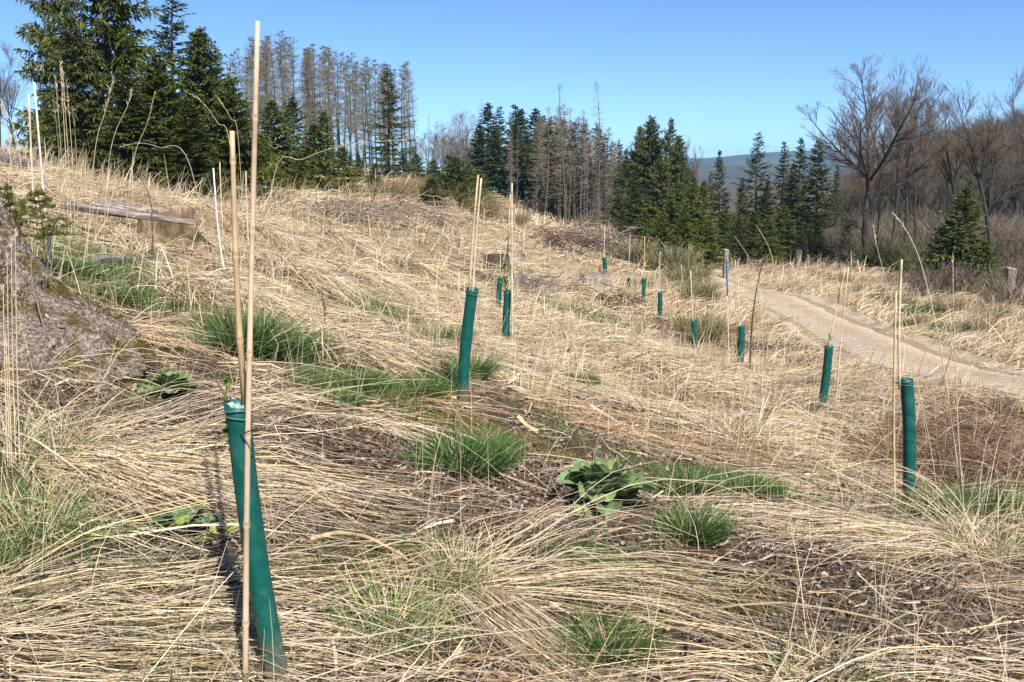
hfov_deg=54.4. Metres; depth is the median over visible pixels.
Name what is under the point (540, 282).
brushwood heap
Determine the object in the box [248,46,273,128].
larch tree
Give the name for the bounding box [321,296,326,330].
dead weed
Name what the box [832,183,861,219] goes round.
bare tree
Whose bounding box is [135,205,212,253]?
tree stump
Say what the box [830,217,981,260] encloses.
brown shrub
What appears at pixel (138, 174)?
dead twig
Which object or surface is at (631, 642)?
green grass tuft
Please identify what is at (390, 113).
larch tree
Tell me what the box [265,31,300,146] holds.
larch tree
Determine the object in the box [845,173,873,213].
bare tree
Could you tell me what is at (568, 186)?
dying spruce
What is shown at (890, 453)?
brown tangle
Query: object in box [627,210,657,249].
young spruce
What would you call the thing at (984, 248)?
young spruce
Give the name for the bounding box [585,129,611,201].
dying spruce
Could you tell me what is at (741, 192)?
spruce tree
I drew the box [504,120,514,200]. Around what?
dead spruce
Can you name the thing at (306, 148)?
young spruce
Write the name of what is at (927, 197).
bare tree
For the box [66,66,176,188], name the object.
spruce tree
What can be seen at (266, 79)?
larch tree
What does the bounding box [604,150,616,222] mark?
dying spruce
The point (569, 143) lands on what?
dying spruce
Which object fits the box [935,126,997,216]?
bare tree
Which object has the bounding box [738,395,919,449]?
dry grass tussock
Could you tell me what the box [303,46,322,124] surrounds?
larch tree
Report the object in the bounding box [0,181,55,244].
young spruce
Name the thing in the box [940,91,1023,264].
bare tree
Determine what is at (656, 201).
spruce tree
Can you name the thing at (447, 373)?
green grass tuft
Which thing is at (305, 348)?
green grass tuft
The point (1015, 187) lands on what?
bare tree
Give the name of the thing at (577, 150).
dying spruce
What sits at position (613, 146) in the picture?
dying spruce
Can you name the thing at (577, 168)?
dying spruce
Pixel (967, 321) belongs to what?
heath shrub
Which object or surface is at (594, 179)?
dying spruce
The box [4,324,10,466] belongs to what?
grass stalk
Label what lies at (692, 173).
bare tree
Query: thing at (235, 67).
larch tree
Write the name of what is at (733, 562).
fallen stick
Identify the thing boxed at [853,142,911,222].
bare tree
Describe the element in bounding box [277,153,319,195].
young spruce
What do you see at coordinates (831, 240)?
brown shrub
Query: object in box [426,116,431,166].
dead spruce
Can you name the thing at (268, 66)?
larch tree
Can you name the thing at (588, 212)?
dying spruce
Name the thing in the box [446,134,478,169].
bare tree
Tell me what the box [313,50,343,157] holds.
larch tree
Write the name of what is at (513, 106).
spruce tree
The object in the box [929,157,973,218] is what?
bare tree
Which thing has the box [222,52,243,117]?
larch tree
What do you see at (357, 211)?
brushwood heap
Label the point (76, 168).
grass stalk
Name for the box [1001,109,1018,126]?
bare tree
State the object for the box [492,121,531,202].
spruce tree
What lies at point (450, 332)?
green grass tuft
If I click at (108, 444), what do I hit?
dry grass tussock
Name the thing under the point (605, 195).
dead spruce
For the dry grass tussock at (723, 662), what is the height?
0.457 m
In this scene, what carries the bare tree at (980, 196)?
on the ground at (634, 504)
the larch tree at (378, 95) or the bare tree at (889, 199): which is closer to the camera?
the larch tree at (378, 95)
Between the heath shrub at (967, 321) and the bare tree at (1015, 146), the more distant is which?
the bare tree at (1015, 146)
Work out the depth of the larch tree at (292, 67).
70.00 m
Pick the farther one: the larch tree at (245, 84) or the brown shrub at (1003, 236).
the larch tree at (245, 84)
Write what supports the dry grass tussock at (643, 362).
on the ground at (634, 504)
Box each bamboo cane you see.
[28,94,36,233]
[33,82,51,266]
[213,168,224,267]
[219,162,223,238]
[245,171,248,245]
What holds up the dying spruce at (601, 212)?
on the ground at (634, 504)
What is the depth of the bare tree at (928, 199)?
80.37 m
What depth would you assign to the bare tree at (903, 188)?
82.54 m
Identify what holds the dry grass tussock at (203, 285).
on the ground at (634, 504)
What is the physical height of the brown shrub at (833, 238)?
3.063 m
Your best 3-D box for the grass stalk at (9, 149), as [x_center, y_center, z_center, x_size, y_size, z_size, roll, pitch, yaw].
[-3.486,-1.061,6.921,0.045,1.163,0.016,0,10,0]
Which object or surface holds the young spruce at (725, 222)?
on the ground at (634, 504)
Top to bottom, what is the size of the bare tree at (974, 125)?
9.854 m
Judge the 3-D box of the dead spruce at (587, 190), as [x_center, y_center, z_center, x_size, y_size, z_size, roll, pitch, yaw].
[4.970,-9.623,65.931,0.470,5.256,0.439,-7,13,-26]
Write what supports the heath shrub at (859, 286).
on the ground at (634, 504)
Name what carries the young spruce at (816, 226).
on the ground at (634, 504)
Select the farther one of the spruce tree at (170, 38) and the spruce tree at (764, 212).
the spruce tree at (764, 212)
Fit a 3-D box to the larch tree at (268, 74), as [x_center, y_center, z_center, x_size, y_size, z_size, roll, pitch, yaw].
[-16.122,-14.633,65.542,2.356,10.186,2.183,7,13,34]
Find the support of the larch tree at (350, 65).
on the ground at (634, 504)
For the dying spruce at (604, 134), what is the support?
on the ground at (634, 504)
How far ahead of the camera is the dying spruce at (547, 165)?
74.03 m
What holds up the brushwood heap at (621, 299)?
on the ground at (634, 504)
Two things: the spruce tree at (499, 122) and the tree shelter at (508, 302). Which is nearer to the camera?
the tree shelter at (508, 302)
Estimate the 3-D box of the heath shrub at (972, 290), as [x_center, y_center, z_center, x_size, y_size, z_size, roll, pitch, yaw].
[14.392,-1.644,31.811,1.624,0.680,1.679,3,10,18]
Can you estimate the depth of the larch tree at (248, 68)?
63.14 m
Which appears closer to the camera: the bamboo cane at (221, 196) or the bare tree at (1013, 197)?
the bamboo cane at (221, 196)
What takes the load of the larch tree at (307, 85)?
on the ground at (634, 504)
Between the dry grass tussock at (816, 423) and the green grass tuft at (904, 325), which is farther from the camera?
the green grass tuft at (904, 325)
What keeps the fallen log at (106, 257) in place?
on the ground at (634, 504)
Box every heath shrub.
[320,176,364,196]
[356,173,417,197]
[385,172,432,194]
[430,180,473,202]
[458,195,507,215]
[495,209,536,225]
[521,199,551,212]
[566,213,612,230]
[583,219,630,238]
[808,268,829,278]
[821,271,857,282]
[855,279,889,294]
[878,292,922,308]
[904,310,951,327]
[921,292,979,314]
[941,281,987,298]
[955,314,1003,332]
[966,300,1021,318]
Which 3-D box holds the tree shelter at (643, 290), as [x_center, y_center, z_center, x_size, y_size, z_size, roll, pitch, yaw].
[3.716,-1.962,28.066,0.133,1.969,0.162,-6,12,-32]
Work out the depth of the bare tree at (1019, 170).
83.49 m
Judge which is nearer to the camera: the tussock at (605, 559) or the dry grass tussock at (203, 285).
the tussock at (605, 559)
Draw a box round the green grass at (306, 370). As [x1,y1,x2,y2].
[0,170,1023,681]
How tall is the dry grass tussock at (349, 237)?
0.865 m
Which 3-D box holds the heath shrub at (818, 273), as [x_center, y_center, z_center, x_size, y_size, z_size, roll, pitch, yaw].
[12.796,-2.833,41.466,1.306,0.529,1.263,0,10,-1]
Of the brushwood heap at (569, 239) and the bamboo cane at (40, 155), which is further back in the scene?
the brushwood heap at (569, 239)
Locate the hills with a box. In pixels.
[593,150,871,184]
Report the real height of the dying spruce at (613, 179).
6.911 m
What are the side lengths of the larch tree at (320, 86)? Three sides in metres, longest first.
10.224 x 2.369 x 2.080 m
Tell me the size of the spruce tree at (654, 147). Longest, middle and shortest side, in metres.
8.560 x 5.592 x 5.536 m
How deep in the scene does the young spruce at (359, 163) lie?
41.32 m
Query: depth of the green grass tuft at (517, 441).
4.86 m
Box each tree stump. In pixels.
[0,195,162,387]
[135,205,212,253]
[482,253,514,275]
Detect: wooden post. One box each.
[722,249,728,277]
[795,248,801,268]
[1005,267,1016,299]
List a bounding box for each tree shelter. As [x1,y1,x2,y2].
[222,21,289,681]
[457,175,481,401]
[495,240,506,311]
[502,183,513,346]
[602,225,606,274]
[627,235,630,288]
[641,236,645,300]
[657,252,661,318]
[690,271,696,348]
[735,260,744,366]
[818,267,848,412]
[890,259,915,505]
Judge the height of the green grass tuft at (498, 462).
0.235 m
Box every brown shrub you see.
[767,214,909,263]
[769,203,943,230]
[793,210,893,234]
[794,226,857,258]
[815,204,1023,269]
[820,230,871,261]
[827,210,1022,243]
[829,206,1008,236]
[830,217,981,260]
[846,204,1023,259]
[852,200,1023,272]
[852,214,1006,237]
[855,208,1019,230]
[874,219,1023,264]
[882,203,1023,227]
[886,255,1000,296]
[917,209,1023,243]
[942,212,1023,234]
[956,263,1023,309]
[961,219,1023,271]
[971,244,1023,287]
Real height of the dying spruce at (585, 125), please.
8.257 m
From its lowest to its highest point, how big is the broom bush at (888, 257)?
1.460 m
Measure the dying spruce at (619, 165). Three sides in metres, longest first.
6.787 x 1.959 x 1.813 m
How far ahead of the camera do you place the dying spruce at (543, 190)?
80.64 m
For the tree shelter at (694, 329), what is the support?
on the ground at (634, 504)
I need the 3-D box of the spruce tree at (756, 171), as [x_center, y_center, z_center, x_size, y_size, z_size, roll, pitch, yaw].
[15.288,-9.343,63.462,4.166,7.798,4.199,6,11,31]
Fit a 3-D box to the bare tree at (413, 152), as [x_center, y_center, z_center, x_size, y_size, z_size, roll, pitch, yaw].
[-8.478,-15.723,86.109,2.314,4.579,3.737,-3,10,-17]
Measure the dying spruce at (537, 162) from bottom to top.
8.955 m
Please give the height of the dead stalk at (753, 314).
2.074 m
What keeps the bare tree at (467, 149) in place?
on the ground at (634, 504)
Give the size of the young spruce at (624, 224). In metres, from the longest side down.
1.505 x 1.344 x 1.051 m
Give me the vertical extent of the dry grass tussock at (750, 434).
0.609 m
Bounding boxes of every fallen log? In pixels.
[0,152,38,169]
[60,201,193,224]
[89,254,178,263]
[101,198,142,210]
[579,273,613,287]
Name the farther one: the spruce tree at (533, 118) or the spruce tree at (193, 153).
the spruce tree at (533, 118)
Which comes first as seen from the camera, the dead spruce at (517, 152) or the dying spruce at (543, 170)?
the dead spruce at (517, 152)
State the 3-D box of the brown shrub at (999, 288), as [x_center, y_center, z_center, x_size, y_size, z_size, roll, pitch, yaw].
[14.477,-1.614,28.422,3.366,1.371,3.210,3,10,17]
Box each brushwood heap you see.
[262,190,462,230]
[303,181,480,223]
[402,208,507,231]
[475,269,603,298]
[516,217,675,254]
[565,211,656,255]
[570,282,653,310]
[602,309,752,346]
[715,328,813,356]
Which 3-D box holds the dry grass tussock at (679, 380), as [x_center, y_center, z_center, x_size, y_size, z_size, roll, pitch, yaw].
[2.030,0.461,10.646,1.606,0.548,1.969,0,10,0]
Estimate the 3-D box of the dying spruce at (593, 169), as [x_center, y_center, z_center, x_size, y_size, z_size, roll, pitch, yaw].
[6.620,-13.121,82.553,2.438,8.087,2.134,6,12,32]
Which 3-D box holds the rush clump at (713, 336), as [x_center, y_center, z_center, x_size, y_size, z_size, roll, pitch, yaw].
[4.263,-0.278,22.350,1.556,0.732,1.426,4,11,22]
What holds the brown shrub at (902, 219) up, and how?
on the ground at (634, 504)
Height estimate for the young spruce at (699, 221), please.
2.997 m
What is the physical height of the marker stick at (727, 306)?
2.107 m
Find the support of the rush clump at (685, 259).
on the ground at (634, 504)
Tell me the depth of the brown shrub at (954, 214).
64.44 m
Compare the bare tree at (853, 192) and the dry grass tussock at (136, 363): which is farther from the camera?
the bare tree at (853, 192)
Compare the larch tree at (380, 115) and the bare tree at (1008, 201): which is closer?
the larch tree at (380, 115)
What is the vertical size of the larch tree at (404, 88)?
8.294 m
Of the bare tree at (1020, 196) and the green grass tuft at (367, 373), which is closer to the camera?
the green grass tuft at (367, 373)
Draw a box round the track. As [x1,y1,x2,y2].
[689,266,1023,401]
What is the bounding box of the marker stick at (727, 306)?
[726,260,729,355]
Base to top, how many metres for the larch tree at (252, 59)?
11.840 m
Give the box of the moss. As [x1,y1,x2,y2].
[182,370,818,632]
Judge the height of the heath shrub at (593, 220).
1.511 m
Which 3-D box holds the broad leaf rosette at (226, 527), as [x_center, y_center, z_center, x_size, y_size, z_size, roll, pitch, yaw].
[-0.991,0.642,3.367,0.101,0.052,0.169,6,11,30]
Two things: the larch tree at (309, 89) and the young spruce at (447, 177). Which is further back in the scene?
the larch tree at (309, 89)
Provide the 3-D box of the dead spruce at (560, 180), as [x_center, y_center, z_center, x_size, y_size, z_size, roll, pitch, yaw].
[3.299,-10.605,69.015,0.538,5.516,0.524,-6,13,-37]
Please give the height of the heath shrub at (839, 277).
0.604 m
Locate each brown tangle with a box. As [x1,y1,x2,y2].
[819,416,1023,488]
[846,428,1023,495]
[852,389,1023,458]
[921,382,1023,428]
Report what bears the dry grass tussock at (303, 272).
on the ground at (634, 504)
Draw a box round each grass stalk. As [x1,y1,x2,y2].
[0,98,32,250]
[0,103,14,207]
[0,282,8,465]
[4,252,12,466]
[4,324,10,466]
[8,236,16,463]
[13,228,20,467]
[52,95,62,231]
[54,75,64,232]
[58,60,69,237]
[61,67,72,239]
[66,78,75,236]
[71,107,78,237]
[86,80,115,261]
[102,87,133,253]
[120,142,220,313]
[122,91,155,267]
[186,91,244,308]
[215,94,245,282]
[264,138,406,326]
[735,237,764,370]
[756,225,795,376]
[873,224,939,513]
[893,213,967,538]
[951,251,964,513]
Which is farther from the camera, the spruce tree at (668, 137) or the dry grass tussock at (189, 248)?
the spruce tree at (668, 137)
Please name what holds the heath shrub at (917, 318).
on the ground at (634, 504)
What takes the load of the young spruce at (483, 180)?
on the ground at (634, 504)
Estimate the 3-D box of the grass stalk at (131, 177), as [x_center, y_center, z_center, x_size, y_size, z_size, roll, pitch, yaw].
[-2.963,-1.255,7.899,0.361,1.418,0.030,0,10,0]
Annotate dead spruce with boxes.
[403,66,412,168]
[410,76,418,175]
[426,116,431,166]
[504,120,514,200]
[507,128,513,182]
[513,125,520,209]
[551,84,571,224]
[554,134,560,219]
[557,151,562,222]
[567,151,573,225]
[567,154,571,219]
[570,142,576,215]
[574,134,578,225]
[576,110,589,224]
[582,150,589,227]
[583,141,588,223]
[584,159,589,227]
[586,82,604,220]
[597,180,601,234]
[605,159,609,224]
[608,164,613,222]
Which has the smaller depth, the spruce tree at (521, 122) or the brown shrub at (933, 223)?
the brown shrub at (933, 223)
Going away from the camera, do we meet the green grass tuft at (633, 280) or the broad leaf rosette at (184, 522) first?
the broad leaf rosette at (184, 522)
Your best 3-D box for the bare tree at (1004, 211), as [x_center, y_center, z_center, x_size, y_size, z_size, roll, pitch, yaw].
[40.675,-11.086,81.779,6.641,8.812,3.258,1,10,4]
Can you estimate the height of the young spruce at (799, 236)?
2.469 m
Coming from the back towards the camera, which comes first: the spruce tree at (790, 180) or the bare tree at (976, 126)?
the bare tree at (976, 126)
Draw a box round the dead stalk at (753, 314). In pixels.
[748,250,766,370]
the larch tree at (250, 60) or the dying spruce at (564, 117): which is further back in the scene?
the dying spruce at (564, 117)
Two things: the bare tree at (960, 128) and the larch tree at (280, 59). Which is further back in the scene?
the bare tree at (960, 128)
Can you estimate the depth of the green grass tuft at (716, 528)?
3.87 m
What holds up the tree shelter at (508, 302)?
on the ground at (634, 504)
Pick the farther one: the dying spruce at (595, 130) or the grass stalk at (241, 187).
the dying spruce at (595, 130)
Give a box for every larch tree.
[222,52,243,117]
[229,48,250,136]
[236,57,252,128]
[240,55,263,151]
[241,35,260,132]
[242,40,262,102]
[244,39,268,131]
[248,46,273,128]
[249,40,279,130]
[250,45,279,141]
[259,34,285,144]
[259,35,283,141]
[260,39,276,140]
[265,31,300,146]
[269,42,300,136]
[272,41,291,159]
[275,37,294,149]
[280,42,305,150]
[281,36,305,144]
[294,50,321,136]
[295,49,324,141]
[296,47,319,146]
[296,48,316,144]
[298,50,317,129]
[301,42,327,123]
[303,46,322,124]
[309,45,334,145]
[311,54,327,159]
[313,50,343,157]
[314,45,339,160]
[319,47,344,157]
[324,51,361,164]
[325,53,344,158]
[330,52,351,158]
[334,64,366,167]
[338,56,361,168]
[343,64,366,161]
[345,62,370,168]
[346,53,364,167]
[352,62,374,168]
[353,67,369,168]
[356,56,374,174]
[357,58,383,163]
[365,63,394,174]
[366,59,385,169]
[371,65,390,177]
[372,61,400,175]
[376,69,396,163]
[384,63,403,177]
[386,68,403,171]
[392,65,413,177]
[394,61,418,169]
[397,61,418,178]
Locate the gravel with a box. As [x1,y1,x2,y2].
[711,270,1023,395]
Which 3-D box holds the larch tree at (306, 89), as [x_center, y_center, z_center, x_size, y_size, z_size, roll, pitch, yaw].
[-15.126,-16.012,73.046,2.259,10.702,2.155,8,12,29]
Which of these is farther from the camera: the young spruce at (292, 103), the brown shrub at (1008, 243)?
the brown shrub at (1008, 243)
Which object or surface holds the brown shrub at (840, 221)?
on the ground at (634, 504)
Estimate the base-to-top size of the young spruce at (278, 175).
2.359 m
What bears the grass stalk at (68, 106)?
on the ground at (634, 504)
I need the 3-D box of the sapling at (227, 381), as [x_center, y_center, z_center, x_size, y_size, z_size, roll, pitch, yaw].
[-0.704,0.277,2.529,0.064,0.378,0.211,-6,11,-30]
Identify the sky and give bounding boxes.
[0,0,1023,172]
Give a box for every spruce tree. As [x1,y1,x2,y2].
[0,0,182,175]
[4,0,104,161]
[15,87,90,164]
[20,15,142,175]
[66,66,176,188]
[90,51,221,189]
[130,0,209,171]
[137,26,286,198]
[142,102,250,198]
[184,77,292,200]
[359,67,428,182]
[462,102,512,187]
[463,123,501,188]
[475,128,522,200]
[489,104,533,191]
[489,106,509,190]
[490,108,555,209]
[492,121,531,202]
[518,108,542,203]
[523,128,551,208]
[534,115,552,204]
[545,120,575,194]
[606,148,631,230]
[610,125,649,228]
[613,115,687,245]
[615,169,650,242]
[631,153,679,240]
[645,117,687,233]
[660,135,700,226]
[705,171,721,227]
[707,150,736,243]
[721,133,778,240]
[731,176,750,245]
[749,179,781,245]
[771,141,800,243]
[775,137,814,243]
[777,164,807,235]
[790,139,844,258]
[823,166,845,224]
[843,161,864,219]
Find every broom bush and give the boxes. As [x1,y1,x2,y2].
[844,233,922,269]
[862,241,927,272]
[883,248,934,276]
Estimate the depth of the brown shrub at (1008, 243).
49.62 m
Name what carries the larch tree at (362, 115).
on the ground at (634, 504)
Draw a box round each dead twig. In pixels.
[30,256,45,336]
[136,172,153,254]
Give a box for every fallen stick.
[310,530,404,556]
[696,558,1013,577]
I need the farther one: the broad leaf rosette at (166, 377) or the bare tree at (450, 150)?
the bare tree at (450, 150)
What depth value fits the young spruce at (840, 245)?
57.76 m
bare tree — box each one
[0,40,27,146]
[0,63,27,150]
[400,135,425,165]
[418,132,456,178]
[418,134,444,169]
[424,120,457,171]
[432,99,495,169]
[432,122,465,159]
[436,119,484,169]
[437,131,461,168]
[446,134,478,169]
[460,131,475,166]
[683,137,705,200]
[795,54,966,264]
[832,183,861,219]
[833,170,863,216]
[838,181,864,218]
[841,170,864,221]
[845,70,953,247]
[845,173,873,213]
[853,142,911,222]
[856,161,891,224]
[858,157,912,212]
[865,154,902,218]
[871,135,895,242]
[876,59,951,246]
[877,53,960,249]
[889,164,942,220]
[892,130,942,217]
[893,144,931,217]
[899,144,954,215]
[908,90,980,249]
[908,171,938,218]
[910,159,944,214]
[920,82,1013,285]
[924,163,945,219]
[926,126,991,219]
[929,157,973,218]
[930,169,971,217]
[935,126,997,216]
[936,133,1019,219]
[938,118,1004,203]
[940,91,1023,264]
[943,116,982,137]
[957,119,984,144]
[957,171,1000,219]
[960,116,986,136]
[961,123,1023,220]
[971,164,1023,219]
[982,145,1023,221]
[987,147,1023,220]
[988,65,1023,172]
[992,143,1023,206]
[993,132,1023,220]
[997,189,1022,216]
[999,110,1021,136]
[999,138,1023,218]
[1000,106,1023,133]
[1001,106,1023,138]
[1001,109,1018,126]
[1002,125,1023,178]
[1013,149,1023,224]
[1017,142,1022,222]
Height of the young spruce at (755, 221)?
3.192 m
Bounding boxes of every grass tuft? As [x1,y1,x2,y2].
[0,450,148,576]
[42,256,110,279]
[83,284,160,306]
[156,294,318,358]
[180,304,265,331]
[231,317,342,363]
[298,384,372,408]
[312,363,395,392]
[386,369,459,399]
[391,418,537,478]
[400,351,484,387]
[427,320,481,342]
[436,345,512,380]
[452,426,534,458]
[529,593,683,681]
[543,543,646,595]
[563,371,604,384]
[623,277,652,286]
[637,492,749,548]
[645,461,736,501]
[649,418,679,428]
[689,464,795,502]
[704,318,735,333]
[708,290,725,299]
[836,285,873,293]
[865,290,908,303]
[883,485,993,520]
[891,318,923,328]
[897,299,950,316]
[925,321,977,334]
[925,466,1023,513]
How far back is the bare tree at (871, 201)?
74.88 m
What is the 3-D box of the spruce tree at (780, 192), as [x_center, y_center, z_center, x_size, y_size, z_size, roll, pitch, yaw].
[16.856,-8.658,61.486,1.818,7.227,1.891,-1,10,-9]
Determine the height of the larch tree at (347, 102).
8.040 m
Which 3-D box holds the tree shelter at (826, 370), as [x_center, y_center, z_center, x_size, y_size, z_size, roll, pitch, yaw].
[3.554,0.011,11.059,0.252,1.677,0.137,0,10,0]
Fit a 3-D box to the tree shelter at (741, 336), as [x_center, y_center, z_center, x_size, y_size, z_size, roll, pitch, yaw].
[4.035,-0.449,17.674,0.223,1.979,0.154,0,10,0]
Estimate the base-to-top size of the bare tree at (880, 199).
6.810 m
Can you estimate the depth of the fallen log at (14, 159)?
15.27 m
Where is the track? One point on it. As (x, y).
(812, 316)
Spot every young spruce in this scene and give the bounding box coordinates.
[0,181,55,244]
[7,188,75,269]
[197,169,230,202]
[249,136,288,190]
[250,100,325,190]
[274,123,362,200]
[275,93,312,172]
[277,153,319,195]
[305,110,342,175]
[316,146,379,196]
[352,153,367,177]
[362,164,389,186]
[393,154,416,182]
[406,153,432,184]
[412,178,452,205]
[422,159,445,189]
[433,155,487,210]
[437,153,458,188]
[454,163,504,205]
[469,169,510,208]
[619,220,631,247]
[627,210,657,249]
[642,215,682,253]
[652,194,682,246]
[664,207,709,265]
[668,177,717,257]
[679,206,722,262]
[691,220,741,268]
[696,179,721,261]
[713,207,746,255]
[720,216,758,265]
[736,210,771,259]
[746,215,791,262]
[765,205,804,259]
[784,225,814,265]
[796,212,832,262]
[833,221,860,263]
[904,220,995,292]
[924,185,1000,285]
[955,240,1005,295]
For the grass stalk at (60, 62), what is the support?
on the ground at (634, 504)
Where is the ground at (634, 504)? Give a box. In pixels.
[0,172,1023,681]
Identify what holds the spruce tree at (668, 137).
on the ground at (634, 504)
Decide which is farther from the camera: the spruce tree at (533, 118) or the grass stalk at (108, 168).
the spruce tree at (533, 118)
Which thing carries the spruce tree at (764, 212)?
on the ground at (634, 504)
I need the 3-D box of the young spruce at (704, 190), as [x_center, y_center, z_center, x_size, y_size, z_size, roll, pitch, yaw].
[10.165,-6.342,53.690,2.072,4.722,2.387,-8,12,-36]
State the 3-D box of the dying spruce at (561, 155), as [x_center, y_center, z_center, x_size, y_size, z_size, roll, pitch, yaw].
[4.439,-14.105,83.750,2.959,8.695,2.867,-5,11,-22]
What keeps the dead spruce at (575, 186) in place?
on the ground at (634, 504)
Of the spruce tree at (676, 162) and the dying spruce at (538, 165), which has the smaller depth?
the spruce tree at (676, 162)
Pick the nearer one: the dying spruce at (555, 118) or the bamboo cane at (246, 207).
the bamboo cane at (246, 207)
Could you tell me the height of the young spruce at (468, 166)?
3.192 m
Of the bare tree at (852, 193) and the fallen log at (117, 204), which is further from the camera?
the bare tree at (852, 193)
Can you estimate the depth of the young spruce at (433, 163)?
60.93 m
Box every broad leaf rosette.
[137,371,200,393]
[140,505,223,541]
[191,521,238,541]
[555,458,657,519]
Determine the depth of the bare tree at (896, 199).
46.23 m
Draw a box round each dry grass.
[0,151,1023,438]
[2,146,1023,329]
[4,197,1023,551]
[24,148,861,269]
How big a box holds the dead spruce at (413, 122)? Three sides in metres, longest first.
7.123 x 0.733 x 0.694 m
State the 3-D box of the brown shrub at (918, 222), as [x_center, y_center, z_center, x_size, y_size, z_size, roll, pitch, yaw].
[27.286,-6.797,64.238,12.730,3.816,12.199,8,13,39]
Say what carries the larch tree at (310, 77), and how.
on the ground at (634, 504)
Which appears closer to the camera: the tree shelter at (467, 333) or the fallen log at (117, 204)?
the tree shelter at (467, 333)
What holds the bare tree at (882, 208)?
on the ground at (634, 504)
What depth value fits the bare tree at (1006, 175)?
65.99 m
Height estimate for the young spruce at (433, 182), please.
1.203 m
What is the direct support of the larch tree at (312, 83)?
on the ground at (634, 504)
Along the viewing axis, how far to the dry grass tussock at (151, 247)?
8.87 m
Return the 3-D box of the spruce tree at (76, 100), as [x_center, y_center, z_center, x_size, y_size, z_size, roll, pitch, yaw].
[-10.854,-5.748,24.349,3.282,4.264,3.196,-9,14,-36]
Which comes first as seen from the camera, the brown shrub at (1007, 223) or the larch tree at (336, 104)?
the brown shrub at (1007, 223)
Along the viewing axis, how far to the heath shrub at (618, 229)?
59.66 m
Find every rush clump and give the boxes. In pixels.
[609,233,666,265]
[631,243,691,272]
[645,240,710,272]
[650,255,723,284]
[662,305,726,332]
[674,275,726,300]
[676,311,735,346]
[692,278,722,290]
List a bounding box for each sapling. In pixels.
[214,373,256,449]
[499,259,510,291]
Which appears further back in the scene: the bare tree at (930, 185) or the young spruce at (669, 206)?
the bare tree at (930, 185)
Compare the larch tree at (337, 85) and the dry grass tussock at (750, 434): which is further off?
the larch tree at (337, 85)
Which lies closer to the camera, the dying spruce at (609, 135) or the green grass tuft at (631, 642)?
the green grass tuft at (631, 642)
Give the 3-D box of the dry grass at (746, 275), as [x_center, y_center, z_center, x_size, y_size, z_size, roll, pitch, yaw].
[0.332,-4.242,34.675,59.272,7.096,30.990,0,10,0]
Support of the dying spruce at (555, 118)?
on the ground at (634, 504)
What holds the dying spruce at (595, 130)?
on the ground at (634, 504)
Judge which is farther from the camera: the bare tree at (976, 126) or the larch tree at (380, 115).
the bare tree at (976, 126)
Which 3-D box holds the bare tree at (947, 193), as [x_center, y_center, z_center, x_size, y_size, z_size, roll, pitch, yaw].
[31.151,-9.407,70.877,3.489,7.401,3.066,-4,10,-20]
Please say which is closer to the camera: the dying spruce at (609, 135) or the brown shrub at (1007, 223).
the brown shrub at (1007, 223)
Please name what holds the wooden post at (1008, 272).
on the ground at (634, 504)
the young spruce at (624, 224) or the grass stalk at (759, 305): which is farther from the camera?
the young spruce at (624, 224)
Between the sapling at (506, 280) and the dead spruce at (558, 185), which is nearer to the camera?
the sapling at (506, 280)
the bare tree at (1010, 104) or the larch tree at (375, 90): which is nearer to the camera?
the bare tree at (1010, 104)
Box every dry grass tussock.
[0,340,511,590]
[0,431,499,681]
[0,483,499,681]
[1,322,151,403]
[35,348,218,407]
[83,242,328,328]
[99,228,158,254]
[126,232,185,262]
[131,300,221,358]
[179,239,214,257]
[185,203,320,255]
[213,233,389,314]
[217,278,494,394]
[295,214,379,258]
[301,546,487,679]
[302,250,430,304]
[327,408,911,681]
[379,249,467,288]
[442,520,1021,681]
[543,320,645,355]
[586,343,709,381]
[623,377,871,467]
[629,352,777,413]
[659,370,1023,626]
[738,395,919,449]
[761,344,859,369]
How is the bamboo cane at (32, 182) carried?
on the ground at (634, 504)
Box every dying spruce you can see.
[523,111,550,197]
[526,117,547,212]
[528,127,556,214]
[529,119,555,214]
[535,105,558,216]
[539,125,580,217]
[541,115,560,213]
[541,116,561,216]
[544,116,568,206]
[549,107,570,198]
[549,120,573,215]
[549,121,590,220]
[549,123,575,223]
[554,108,579,222]
[559,122,588,221]
[561,125,602,219]
[570,117,581,219]
[571,118,584,215]
[575,117,591,217]
[578,122,602,218]
[578,138,595,221]
[579,121,610,218]
[584,128,596,222]
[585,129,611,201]
[587,134,603,212]
[588,137,611,219]
[589,134,604,222]
[590,132,619,224]
[600,127,613,187]
[600,140,622,224]
[601,140,624,213]
[604,143,619,219]
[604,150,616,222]
[608,149,617,221]
[609,148,633,213]
[609,149,622,211]
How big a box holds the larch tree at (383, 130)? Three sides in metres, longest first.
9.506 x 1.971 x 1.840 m
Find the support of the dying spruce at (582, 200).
on the ground at (634, 504)
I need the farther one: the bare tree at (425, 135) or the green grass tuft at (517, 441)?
the bare tree at (425, 135)
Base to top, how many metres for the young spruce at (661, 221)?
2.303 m
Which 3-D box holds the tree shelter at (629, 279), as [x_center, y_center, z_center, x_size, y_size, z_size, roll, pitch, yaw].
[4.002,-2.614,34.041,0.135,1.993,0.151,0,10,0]

